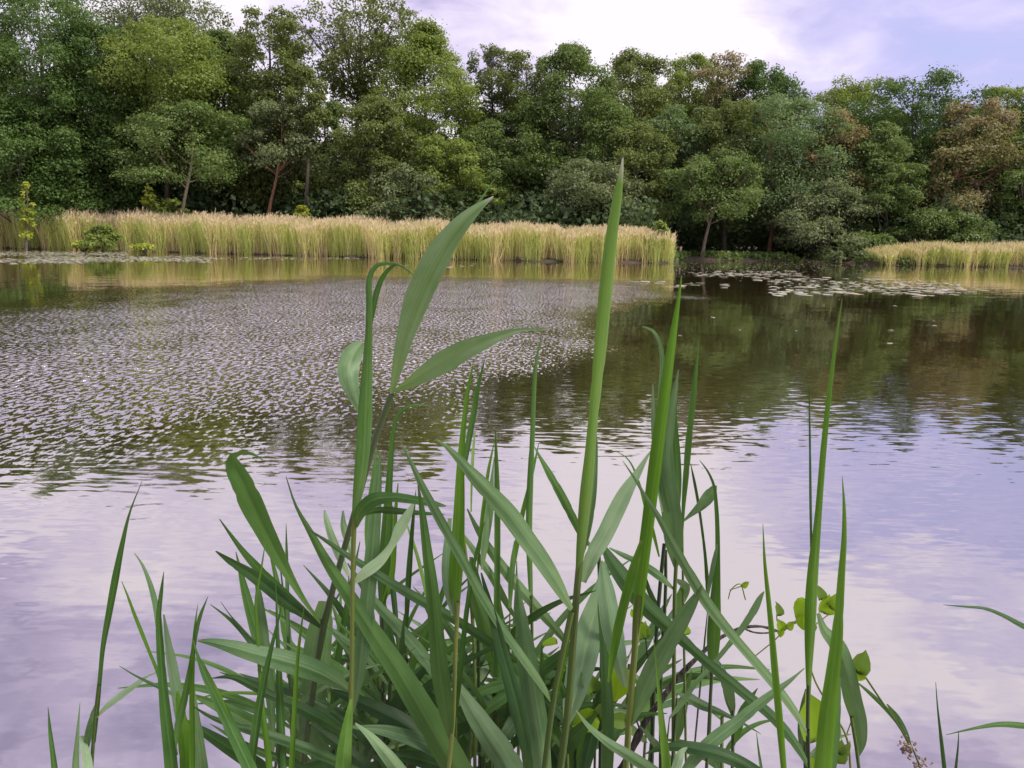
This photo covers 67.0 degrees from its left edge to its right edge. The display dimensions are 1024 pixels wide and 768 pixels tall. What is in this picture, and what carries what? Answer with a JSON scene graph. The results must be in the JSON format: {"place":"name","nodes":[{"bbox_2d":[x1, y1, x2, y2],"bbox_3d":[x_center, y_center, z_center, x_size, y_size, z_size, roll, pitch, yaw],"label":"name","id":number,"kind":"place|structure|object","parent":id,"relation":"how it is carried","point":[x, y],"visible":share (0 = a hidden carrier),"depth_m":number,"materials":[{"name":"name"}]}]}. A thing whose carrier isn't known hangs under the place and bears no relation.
{"place":"outdoors","nodes":[
{"label":"outdoors","id":0,"kind":"place"},
{"bbox_2d":[0,248,1023,767],"bbox_3d":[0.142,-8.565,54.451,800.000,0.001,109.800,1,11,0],"label":"pond water","id":1,"kind":"structure","parent":0,"point":[170,386],"depth_m":5.56,"materials":[{"name":"grey liquid"}]},
{"bbox_2d":[0,251,962,293],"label":"lily carpet","id":2,"kind":"object","parent":1,"relation":"on","point":[76,260],"visible":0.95,"depth_m":44.27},
{"bbox_2d":[500,621,795,767],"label":"plant","id":3,"kind":"object","parent":1,"relation":"in","point":[637,737],"visible":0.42,"depth_m":1.08,"materials":[{"name":"green plant"}]},
{"bbox_2d":[814,476,846,767],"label":"reed plant","id":4,"kind":"object","parent":1,"relation":"in","point":[827,741],"visible":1,"depth_m":0.72,"materials":[{"name":"green plant"}]},
{"bbox_2d":[0,0,1023,164],"label":"sky","id":5,"kind":"structure","parent":0,"point":[816,40],"materials":[{"name":"white"}]},
{"bbox_2d":[3,243,1023,267],"bbox_3d":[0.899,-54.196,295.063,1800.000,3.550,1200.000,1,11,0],"label":"ground","id":6,"kind":"structure","parent":0,"point":[549,259],"depth_m":66.26,"materials":[{"name":"soil"}]},
{"bbox_2d":[0,93,113,247],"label":"deciduous tree","id":7,"kind":"object","parent":6,"relation":"on","point":[10,153],"visible":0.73,"depth_m":70.39,"materials":[{"name":"green plant"}]},
{"bbox_2d":[0,0,145,217],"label":"deciduous tree","id":8,"kind":"object","parent":6,"relation":"on","point":[11,18],"visible":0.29,"depth_m":71.77,"materials":[{"name":"green plant"}]},
{"bbox_2d":[18,13,166,216],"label":"deciduous tree","id":9,"kind":"object","parent":6,"relation":"on","point":[121,201],"visible":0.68,"depth_m":72.10,"materials":[{"name":"green plant"}]},
{"bbox_2d":[78,223,122,251],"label":"bush","id":10,"kind":"object","parent":6,"relation":"on","point":[107,235],"visible":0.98,"depth_m":63.81,"materials":[{"name":"green plant"}]},
{"bbox_2d":[84,482,155,765],"bbox_3d":[-0.599,1.101,1.145,0.246,1.999,0.032,0,11,-6],"label":"reed plant","id":11,"kind":"object","parent":6,"relation":"on","point":[91,730],"visible":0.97,"depth_m":1.01,"materials":[{"name":"green plant"}]},
{"bbox_2d":[120,581,182,754],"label":"reed plant","id":12,"kind":"object","parent":6,"relation":"on","point":[174,676],"visible":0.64,"depth_m":1.02,"materials":[{"name":"green plant"}]},
{"bbox_2d":[134,553,177,767],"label":"reed plant","id":13,"kind":"object","parent":6,"relation":"on","point":[169,748],"visible":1,"depth_m":0.81,"materials":[{"name":"green plant"}]},
{"bbox_2d":[83,0,237,198],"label":"deciduous tree","id":14,"kind":"object","parent":6,"relation":"on","point":[179,7],"visible":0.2,"depth_m":84.24,"materials":[{"name":"green plant"}]},
{"bbox_2d":[81,12,249,243],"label":"deciduous tree","id":15,"kind":"object","parent":6,"relation":"on","point":[199,83],"visible":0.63,"depth_m":72.38,"materials":[{"name":"green plant"}]},
{"bbox_2d":[107,92,260,214],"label":"deciduous tree","id":16,"kind":"object","parent":6,"relation":"on","point":[217,151],"visible":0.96,"depth_m":71.11,"materials":[{"name":"green plant"}]},
{"bbox_2d":[174,597,207,767],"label":"reed plant","id":17,"kind":"object","parent":6,"relation":"on","point":[189,738],"visible":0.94,"depth_m":0.89,"materials":[{"name":"green plant"}]},
{"bbox_2d":[167,24,277,210],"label":"deciduous tree","id":18,"kind":"object","parent":6,"relation":"on","point":[221,34],"visible":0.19,"depth_m":81.59,"materials":[{"name":"green plant"}]},
{"bbox_2d":[193,640,256,767],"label":"reed plant","id":19,"kind":"object","parent":6,"relation":"on","point":[238,744],"visible":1,"depth_m":0.83,"materials":[{"name":"green plant"}]},
{"bbox_2d":[118,559,345,761],"bbox_3d":[-0.487,1.147,1.446,0.433,1.802,0.049,3,11,12],"label":"reed plant","id":20,"kind":"object","parent":6,"relation":"on","point":[243,700],"visible":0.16,"depth_m":1.34,"materials":[{"name":"green plant"}]},
{"bbox_2d":[188,694,310,767],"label":"reed plant","id":21,"kind":"object","parent":6,"relation":"on","point":[221,742],"visible":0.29,"depth_m":1.20,"materials":[{"name":"green plant"}]},
{"bbox_2d":[254,541,275,767],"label":"reed plant","id":22,"kind":"object","parent":6,"relation":"on","point":[261,632],"visible":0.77,"depth_m":0.99,"materials":[{"name":"green plant"}]},
{"bbox_2d":[249,605,281,762],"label":"reed plant","id":23,"kind":"object","parent":6,"relation":"on","point":[255,729],"visible":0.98,"depth_m":0.85,"materials":[{"name":"green plant"}]},
{"bbox_2d":[197,552,339,718],"bbox_3d":[-0.444,1.151,1.522,0.262,1.768,0.097,1,11,0],"label":"reed plant","id":24,"kind":"object","parent":6,"relation":"on","point":[248,604],"visible":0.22,"depth_m":1.34,"materials":[{"name":"green plant"}]},
{"bbox_2d":[212,4,330,214],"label":"deciduous tree","id":25,"kind":"object","parent":6,"relation":"on","point":[287,55],"visible":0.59,"depth_m":76.19,"materials":[{"name":"green plant"}]},
{"bbox_2d":[197,675,351,762],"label":"reed plant","id":26,"kind":"object","parent":6,"relation":"on","point":[315,715],"visible":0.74,"depth_m":0.96,"materials":[{"name":"green plant"}]},
{"bbox_2d":[192,705,358,767],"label":"reed plant","id":27,"kind":"object","parent":6,"relation":"on","point":[318,753],"visible":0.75,"depth_m":0.92,"materials":[{"name":"green plant"}]},
{"bbox_2d":[232,98,324,215],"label":"deciduous tree","id":28,"kind":"object","parent":6,"relation":"on","point":[292,154],"visible":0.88,"depth_m":73.26,"materials":[{"name":"green plant"}]},
{"bbox_2d":[275,576,286,767],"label":"reed plant","id":29,"kind":"object","parent":6,"relation":"on","point":[280,713],"visible":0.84,"depth_m":0.92,"materials":[{"name":"green plant"}]},
{"bbox_2d":[289,609,303,767],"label":"reed plant","id":30,"kind":"object","parent":6,"relation":"on","point":[293,730],"visible":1,"depth_m":0.86,"materials":[{"name":"green plant"}]},
{"bbox_2d":[278,65,332,210],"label":"deciduous tree","id":31,"kind":"object","parent":6,"relation":"on","point":[305,77],"visible":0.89,"depth_m":72.76,"materials":[{"name":"green plant"}]},
{"bbox_2d":[198,261,446,767],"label":"reed plant","id":32,"kind":"object","parent":6,"relation":"on","point":[310,667],"visible":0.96,"depth_m":0.89,"materials":[{"name":"green plant"}]},
{"bbox_2d":[290,99,362,219],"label":"deciduous tree","id":33,"kind":"object","parent":6,"relation":"on","point":[333,105],"visible":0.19,"depth_m":79.62,"materials":[{"name":"green plant"}]},
{"bbox_2d":[239,667,426,759],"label":"reed plant","id":34,"kind":"object","parent":6,"relation":"on","point":[396,702],"visible":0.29,"depth_m":1.05,"materials":[{"name":"green plant"}]},
{"bbox_2d":[0,206,676,262],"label":"reed bed","id":35,"kind":"object","parent":6,"relation":"on","point":[204,232],"visible":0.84,"depth_m":62.35,"materials":[{"name":"plant"}]},
{"bbox_2d":[284,642,398,767],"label":"reed plant","id":36,"kind":"object","parent":6,"relation":"on","point":[338,713],"visible":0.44,"depth_m":1.06,"materials":[{"name":"green plant"}]},
{"bbox_2d":[291,0,419,107],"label":"deciduous tree","id":37,"kind":"object","parent":6,"relation":"on","point":[376,48],"visible":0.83,"depth_m":84.64,"materials":[{"name":"green plant"}]},
{"bbox_2d":[309,688,433,767],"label":"reed plant","id":38,"kind":"object","parent":6,"relation":"on","point":[386,714],"visible":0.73,"depth_m":0.99,"materials":[{"name":"green plant"}]},
{"bbox_2d":[286,477,471,767],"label":"reed plant","id":39,"kind":"object","parent":6,"relation":"on","point":[422,709],"visible":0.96,"depth_m":0.95,"materials":[{"name":"green plant"}]},
{"bbox_2d":[313,90,446,218],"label":"deciduous tree","id":40,"kind":"object","parent":6,"relation":"on","point":[385,122],"visible":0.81,"depth_m":72.56,"materials":[{"name":"green plant"}]},
{"bbox_2d":[215,178,548,763],"bbox_3d":[-0.210,0.922,1.107,0.474,2.377,0.180,1,11,0],"label":"reed plant","id":41,"kind":"object","parent":6,"relation":"on","point":[432,265],"visible":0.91,"depth_m":0.94,"materials":[{"name":"green plant"}]},
{"bbox_2d":[347,563,456,738],"bbox_3d":[-0.148,1.161,1.142,0.151,1.896,0.025,4,11,16],"label":"reed plant","id":42,"kind":"object","parent":6,"relation":"on","point":[420,653],"visible":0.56,"depth_m":0.98,"materials":[{"name":"green plant"}]},
{"bbox_2d":[378,403,429,741],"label":"reed plant","id":43,"kind":"object","parent":6,"relation":"on","point":[385,538],"visible":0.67,"depth_m":1.05,"materials":[{"name":"green plant"}]},
{"bbox_2d":[352,162,457,223],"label":"deciduous tree","id":44,"kind":"object","parent":6,"relation":"on","point":[400,172],"visible":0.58,"depth_m":70.09,"materials":[{"name":"green plant"}]},
{"bbox_2d":[307,528,516,663],"bbox_3d":[-0.102,1.133,1.123,0.317,1.961,0.038,0,11,-3],"label":"reed plant","id":45,"kind":"object","parent":6,"relation":"on","point":[421,601],"visible":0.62,"depth_m":0.96,"materials":[{"name":"green plant"}]},
{"bbox_2d":[405,491,425,767],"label":"reed plant","id":46,"kind":"object","parent":6,"relation":"on","point":[411,546],"visible":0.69,"depth_m":1.10,"materials":[{"name":"green plant"}]},
{"bbox_2d":[355,15,498,193],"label":"deciduous tree","id":47,"kind":"object","parent":6,"relation":"on","point":[426,39],"visible":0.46,"depth_m":77.39,"materials":[{"name":"green plant"}]},
{"bbox_2d":[372,658,485,767],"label":"reed plant","id":48,"kind":"object","parent":6,"relation":"on","point":[420,759],"visible":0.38,"depth_m":1.06,"materials":[{"name":"green plant"}]},
{"bbox_2d":[391,131,509,220],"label":"deciduous tree","id":49,"kind":"object","parent":6,"relation":"on","point":[440,144],"visible":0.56,"depth_m":71.75,"materials":[{"name":"green plant"}]},
{"bbox_2d":[417,365,484,767],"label":"reed plant","id":50,"kind":"object","parent":6,"relation":"on","point":[447,697],"visible":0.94,"depth_m":0.90,"materials":[{"name":"green plant"}]},
{"bbox_2d":[353,670,555,767],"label":"reed plant","id":51,"kind":"object","parent":6,"relation":"on","point":[414,739],"visible":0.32,"depth_m":0.97,"materials":[{"name":"green plant"}]},
{"bbox_2d":[431,117,533,222],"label":"deciduous tree","id":52,"kind":"object","parent":6,"relation":"on","point":[486,133],"visible":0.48,"depth_m":75.78,"materials":[{"name":"green plant"}]},
{"bbox_2d":[451,673,522,767],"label":"reed plant","id":53,"kind":"object","parent":6,"relation":"on","point":[496,745],"visible":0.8,"depth_m":0.98,"materials":[{"name":"green plant"}]},
{"bbox_2d":[401,439,573,767],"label":"reed plant","id":54,"kind":"object","parent":6,"relation":"on","point":[503,507],"visible":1,"depth_m":0.86,"materials":[{"name":"green plant"}]},
{"bbox_2d":[477,427,500,767],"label":"reed plant","id":55,"kind":"object","parent":6,"relation":"on","point":[487,511],"visible":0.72,"depth_m":1.05,"materials":[{"name":"green plant"}]},
{"bbox_2d":[464,360,514,767],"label":"reed plant","id":56,"kind":"object","parent":6,"relation":"on","point":[488,571],"visible":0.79,"depth_m":1.04,"materials":[{"name":"green plant"}]},
{"bbox_2d":[459,43,523,160],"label":"deciduous tree","id":57,"kind":"object","parent":6,"relation":"on","point":[492,52],"visible":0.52,"depth_m":82.58,"materials":[{"name":"green plant"}]},
{"bbox_2d":[480,573,532,767],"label":"reed plant","id":58,"kind":"object","parent":6,"relation":"on","point":[515,700],"visible":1,"depth_m":0.87,"materials":[{"name":"green plant"}]},
{"bbox_2d":[467,509,569,674],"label":"reed plant","id":59,"kind":"object","parent":6,"relation":"on","point":[546,618],"visible":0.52,"depth_m":1.06,"materials":[{"name":"green plant"}]},
{"bbox_2d":[480,49,568,204],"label":"deciduous tree","id":60,"kind":"object","parent":6,"relation":"on","point":[517,60],"visible":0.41,"depth_m":80.60,"materials":[{"name":"green plant"}]},
{"bbox_2d":[515,334,541,640],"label":"reed plant","id":61,"kind":"object","parent":6,"relation":"on","point":[527,505],"visible":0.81,"depth_m":1.06,"materials":[{"name":"green plant"}]},
{"bbox_2d":[515,579,551,767],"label":"reed plant","id":62,"kind":"object","parent":6,"relation":"on","point":[533,698],"visible":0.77,"depth_m":0.97,"materials":[{"name":"green plant"}]},
{"bbox_2d":[84,157,1023,258],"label":"undergrowth","id":63,"kind":"object","parent":6,"relation":"on","point":[693,237],"visible":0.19,"depth_m":73.84,"materials":[{"name":"green plant"}]},
{"bbox_2d":[534,447,601,767],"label":"reed plant","id":64,"kind":"object","parent":6,"relation":"on","point":[563,499],"visible":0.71,"depth_m":0.99,"materials":[{"name":"green plant"}]},
{"bbox_2d":[494,40,656,227],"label":"deciduous tree","id":65,"kind":"object","parent":6,"relation":"on","point":[558,148],"visible":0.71,"depth_m":76.06,"materials":[{"name":"green plant"}]},
{"bbox_2d":[534,156,646,225],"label":"bush","id":66,"kind":"object","parent":6,"relation":"on","point":[586,178],"visible":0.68,"depth_m":69.94,"materials":[{"name":"green plant"}]},
{"bbox_2d":[578,605,613,767],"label":"reed plant","id":67,"kind":"object","parent":6,"relation":"on","point":[604,696],"visible":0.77,"depth_m":0.93,"materials":[{"name":"green plant"}]},
{"bbox_2d":[557,158,649,767],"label":"reed plant","id":68,"kind":"object","parent":6,"relation":"on","point":[584,645],"visible":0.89,"depth_m":0.92,"materials":[{"name":"green plant"}]},
{"bbox_2d":[542,609,690,731],"bbox_3d":[0.122,0.825,1.094,0.181,1.104,0.088,7,12,32],"label":"climbing vine","id":69,"kind":"object","parent":68,"relation":"attached to","point":[618,690],"visible":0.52,"depth_m":1.00,"materials":[{"name":"green plant"}]},
{"bbox_2d":[576,710,657,767],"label":"reed plant","id":70,"kind":"object","parent":6,"relation":"on","point":[632,757],"visible":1,"depth_m":0.84,"materials":[{"name":"green plant"}]},
{"bbox_2d":[577,46,682,197],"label":"deciduous tree","id":71,"kind":"object","parent":6,"relation":"on","point":[647,94],"visible":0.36,"depth_m":81.41,"materials":[{"name":"green plant"}]},
{"bbox_2d":[601,122,682,229],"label":"deciduous tree","id":72,"kind":"object","parent":6,"relation":"on","point":[632,157],"visible":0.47,"depth_m":73.58,"materials":[{"name":"green plant"}]},
{"bbox_2d":[609,326,689,759],"bbox_3d":[0.187,1.007,1.181,0.159,2.195,0.054,-4,11,-24],"label":"reed plant","id":73,"kind":"object","parent":6,"relation":"on","point":[669,490],"visible":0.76,"depth_m":1.01,"materials":[{"name":"green plant"}]},
{"bbox_2d":[597,275,702,767],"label":"reed plant","id":74,"kind":"object","parent":6,"relation":"on","point":[612,613],"visible":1,"depth_m":0.84,"materials":[{"name":"green plant"}]},
{"bbox_2d":[653,637,686,767],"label":"reed plant","id":75,"kind":"object","parent":6,"relation":"on","point":[677,760],"visible":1,"depth_m":0.80,"materials":[{"name":"green plant"}]},
{"bbox_2d":[629,102,720,249],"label":"deciduous tree","id":76,"kind":"object","parent":6,"relation":"on","point":[665,127],"visible":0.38,"depth_m":76.75,"materials":[{"name":"green plant"}]},
{"bbox_2d":[681,339,698,760],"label":"reed plant","id":77,"kind":"object","parent":6,"relation":"on","point":[689,434],"visible":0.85,"depth_m":1.03,"materials":[{"name":"green plant"}]},
{"bbox_2d":[652,52,728,247],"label":"deciduous tree","id":78,"kind":"object","parent":6,"relation":"on","point":[682,78],"visible":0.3,"depth_m":90.97,"materials":[{"name":"green plant"}]},
{"bbox_2d":[684,460,720,767],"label":"reed plant","id":79,"kind":"object","parent":6,"relation":"on","point":[708,497],"visible":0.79,"depth_m":1.01,"materials":[{"name":"green plant"}]},
{"bbox_2d":[645,741,759,767],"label":"reed plant","id":80,"kind":"object","parent":6,"relation":"on","point":[723,755],"visible":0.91,"depth_m":0.82,"materials":[{"name":"green plant"}]},
{"bbox_2d":[603,547,810,767],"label":"reed plant","id":81,"kind":"object","parent":6,"relation":"on","point":[656,615],"visible":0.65,"depth_m":0.95,"materials":[{"name":"green plant"}]},
{"bbox_2d":[645,146,783,256],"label":"deciduous tree","id":82,"kind":"object","parent":6,"relation":"on","point":[742,167],"visible":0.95,"depth_m":71.33,"materials":[{"name":"green plant"}]},
{"bbox_2d":[667,591,763,738],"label":"reed plant","id":83,"kind":"object","parent":6,"relation":"on","point":[751,614],"visible":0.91,"depth_m":0.99,"materials":[{"name":"green plant"}]},
{"bbox_2d":[623,461,809,767],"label":"reed plant","id":84,"kind":"object","parent":6,"relation":"on","point":[724,625],"visible":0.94,"depth_m":0.84,"materials":[{"name":"green plant"}]},
{"bbox_2d":[688,48,752,250],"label":"deciduous tree","id":85,"kind":"object","parent":6,"relation":"on","point":[732,77],"visible":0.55,"depth_m":85.33,"materials":[{"name":"green plant"}]},
{"bbox_2d":[673,98,775,249],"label":"deciduous tree","id":86,"kind":"object","parent":6,"relation":"on","point":[737,113],"visible":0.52,"depth_m":74.92,"materials":[{"name":"green plant"}]},
{"bbox_2d":[682,668,804,767],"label":"reed plant","id":87,"kind":"object","parent":6,"relation":"on","point":[719,735],"visible":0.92,"depth_m":0.84,"materials":[{"name":"green plant"}]},
{"bbox_2d":[708,57,816,250],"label":"deciduous tree","id":88,"kind":"object","parent":6,"relation":"on","point":[757,80],"visible":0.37,"depth_m":83.16,"materials":[{"name":"green plant"}]},
{"bbox_2d":[763,528,786,767],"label":"reed plant","id":89,"kind":"object","parent":6,"relation":"on","point":[777,697],"visible":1,"depth_m":0.82,"materials":[{"name":"green plant"}]},
{"bbox_2d":[710,89,866,250],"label":"deciduous tree","id":90,"kind":"object","parent":6,"relation":"on","point":[792,142],"visible":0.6,"depth_m":73.38,"materials":[{"name":"green plant"}]},
{"bbox_2d":[669,249,917,265],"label":"bank plants","id":91,"kind":"object","parent":6,"relation":"on","point":[761,255],"visible":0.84,"depth_m":71.97,"materials":[{"name":"green plant"}]},
{"bbox_2d":[762,175,880,258],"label":"deciduous tree","id":92,"kind":"object","parent":6,"relation":"on","point":[802,230],"visible":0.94,"depth_m":70.89,"materials":[{"name":"green plant"}]},
{"bbox_2d":[804,301,841,767],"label":"reed plant","id":93,"kind":"object","parent":6,"relation":"on","point":[811,599],"visible":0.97,"depth_m":0.93,"materials":[{"name":"green plant"}]},
{"bbox_2d":[728,581,870,767],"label":"climbing vine","id":94,"kind":"object","parent":93,"relation":"attached to","point":[861,661],"visible":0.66,"depth_m":1.01,"materials":[{"name":"green plant"}]},
{"bbox_2d":[794,104,883,250],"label":"deciduous tree","id":95,"kind":"object","parent":6,"relation":"on","point":[844,140],"visible":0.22,"depth_m":74.46,"materials":[{"name":"green plant"}]},
{"bbox_2d":[817,612,866,767],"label":"reed plant","id":96,"kind":"object","parent":6,"relation":"on","point":[852,696],"visible":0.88,"depth_m":1.01,"materials":[{"name":"green plant"}]},
{"bbox_2d":[800,73,907,163],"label":"deciduous tree","id":97,"kind":"object","parent":6,"relation":"on","point":[842,95],"visible":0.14,"depth_m":87.34,"materials":[{"name":"green plant"}]},
{"bbox_2d":[836,119,951,246],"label":"deciduous tree","id":98,"kind":"object","parent":6,"relation":"on","point":[890,195],"visible":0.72,"depth_m":72.72,"materials":[{"name":"green plant"}]},
{"bbox_2d":[859,677,933,767],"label":"flowering plant","id":99,"kind":"object","parent":6,"relation":"on","point":[896,719],"visible":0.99,"depth_m":1.05,"materials":[{"name":"green plant"}]},
{"bbox_2d":[816,64,1004,220],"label":"deciduous tree","id":100,"kind":"object","parent":6,"relation":"on","point":[924,121],"visible":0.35,"depth_m":77.72,"materials":[{"name":"green plant"}]},
{"bbox_2d":[860,239,1023,266],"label":"reed bed","id":101,"kind":"object","parent":6,"relation":"on","point":[969,254],"visible":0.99,"depth_m":64.46,"materials":[{"name":"plant"}]},
{"bbox_2d":[891,207,999,244],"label":"bush","id":102,"kind":"object","parent":6,"relation":"on","point":[968,234],"visible":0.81,"depth_m":71.16,"materials":[{"name":"green plant"}]},
{"bbox_2d":[897,96,1023,220],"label":"deciduous tree","id":103,"kind":"object","parent":6,"relation":"on","point":[973,196],"visible":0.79,"depth_m":74.29,"materials":[{"name":"green plant"}]},
{"bbox_2d":[959,82,1023,241],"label":"deciduous tree","id":104,"kind":"object","parent":6,"relation":"on","point":[1008,93],"visible":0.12,"depth_m":80.60,"materials":[{"name":"green plant"}]},
{"bbox_2d":[967,133,1023,239],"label":"deciduous tree","id":105,"kind":"object","parent":6,"relation":"on","point":[1014,179],"visible":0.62,"depth_m":75.50,"materials":[{"name":"green plant"}]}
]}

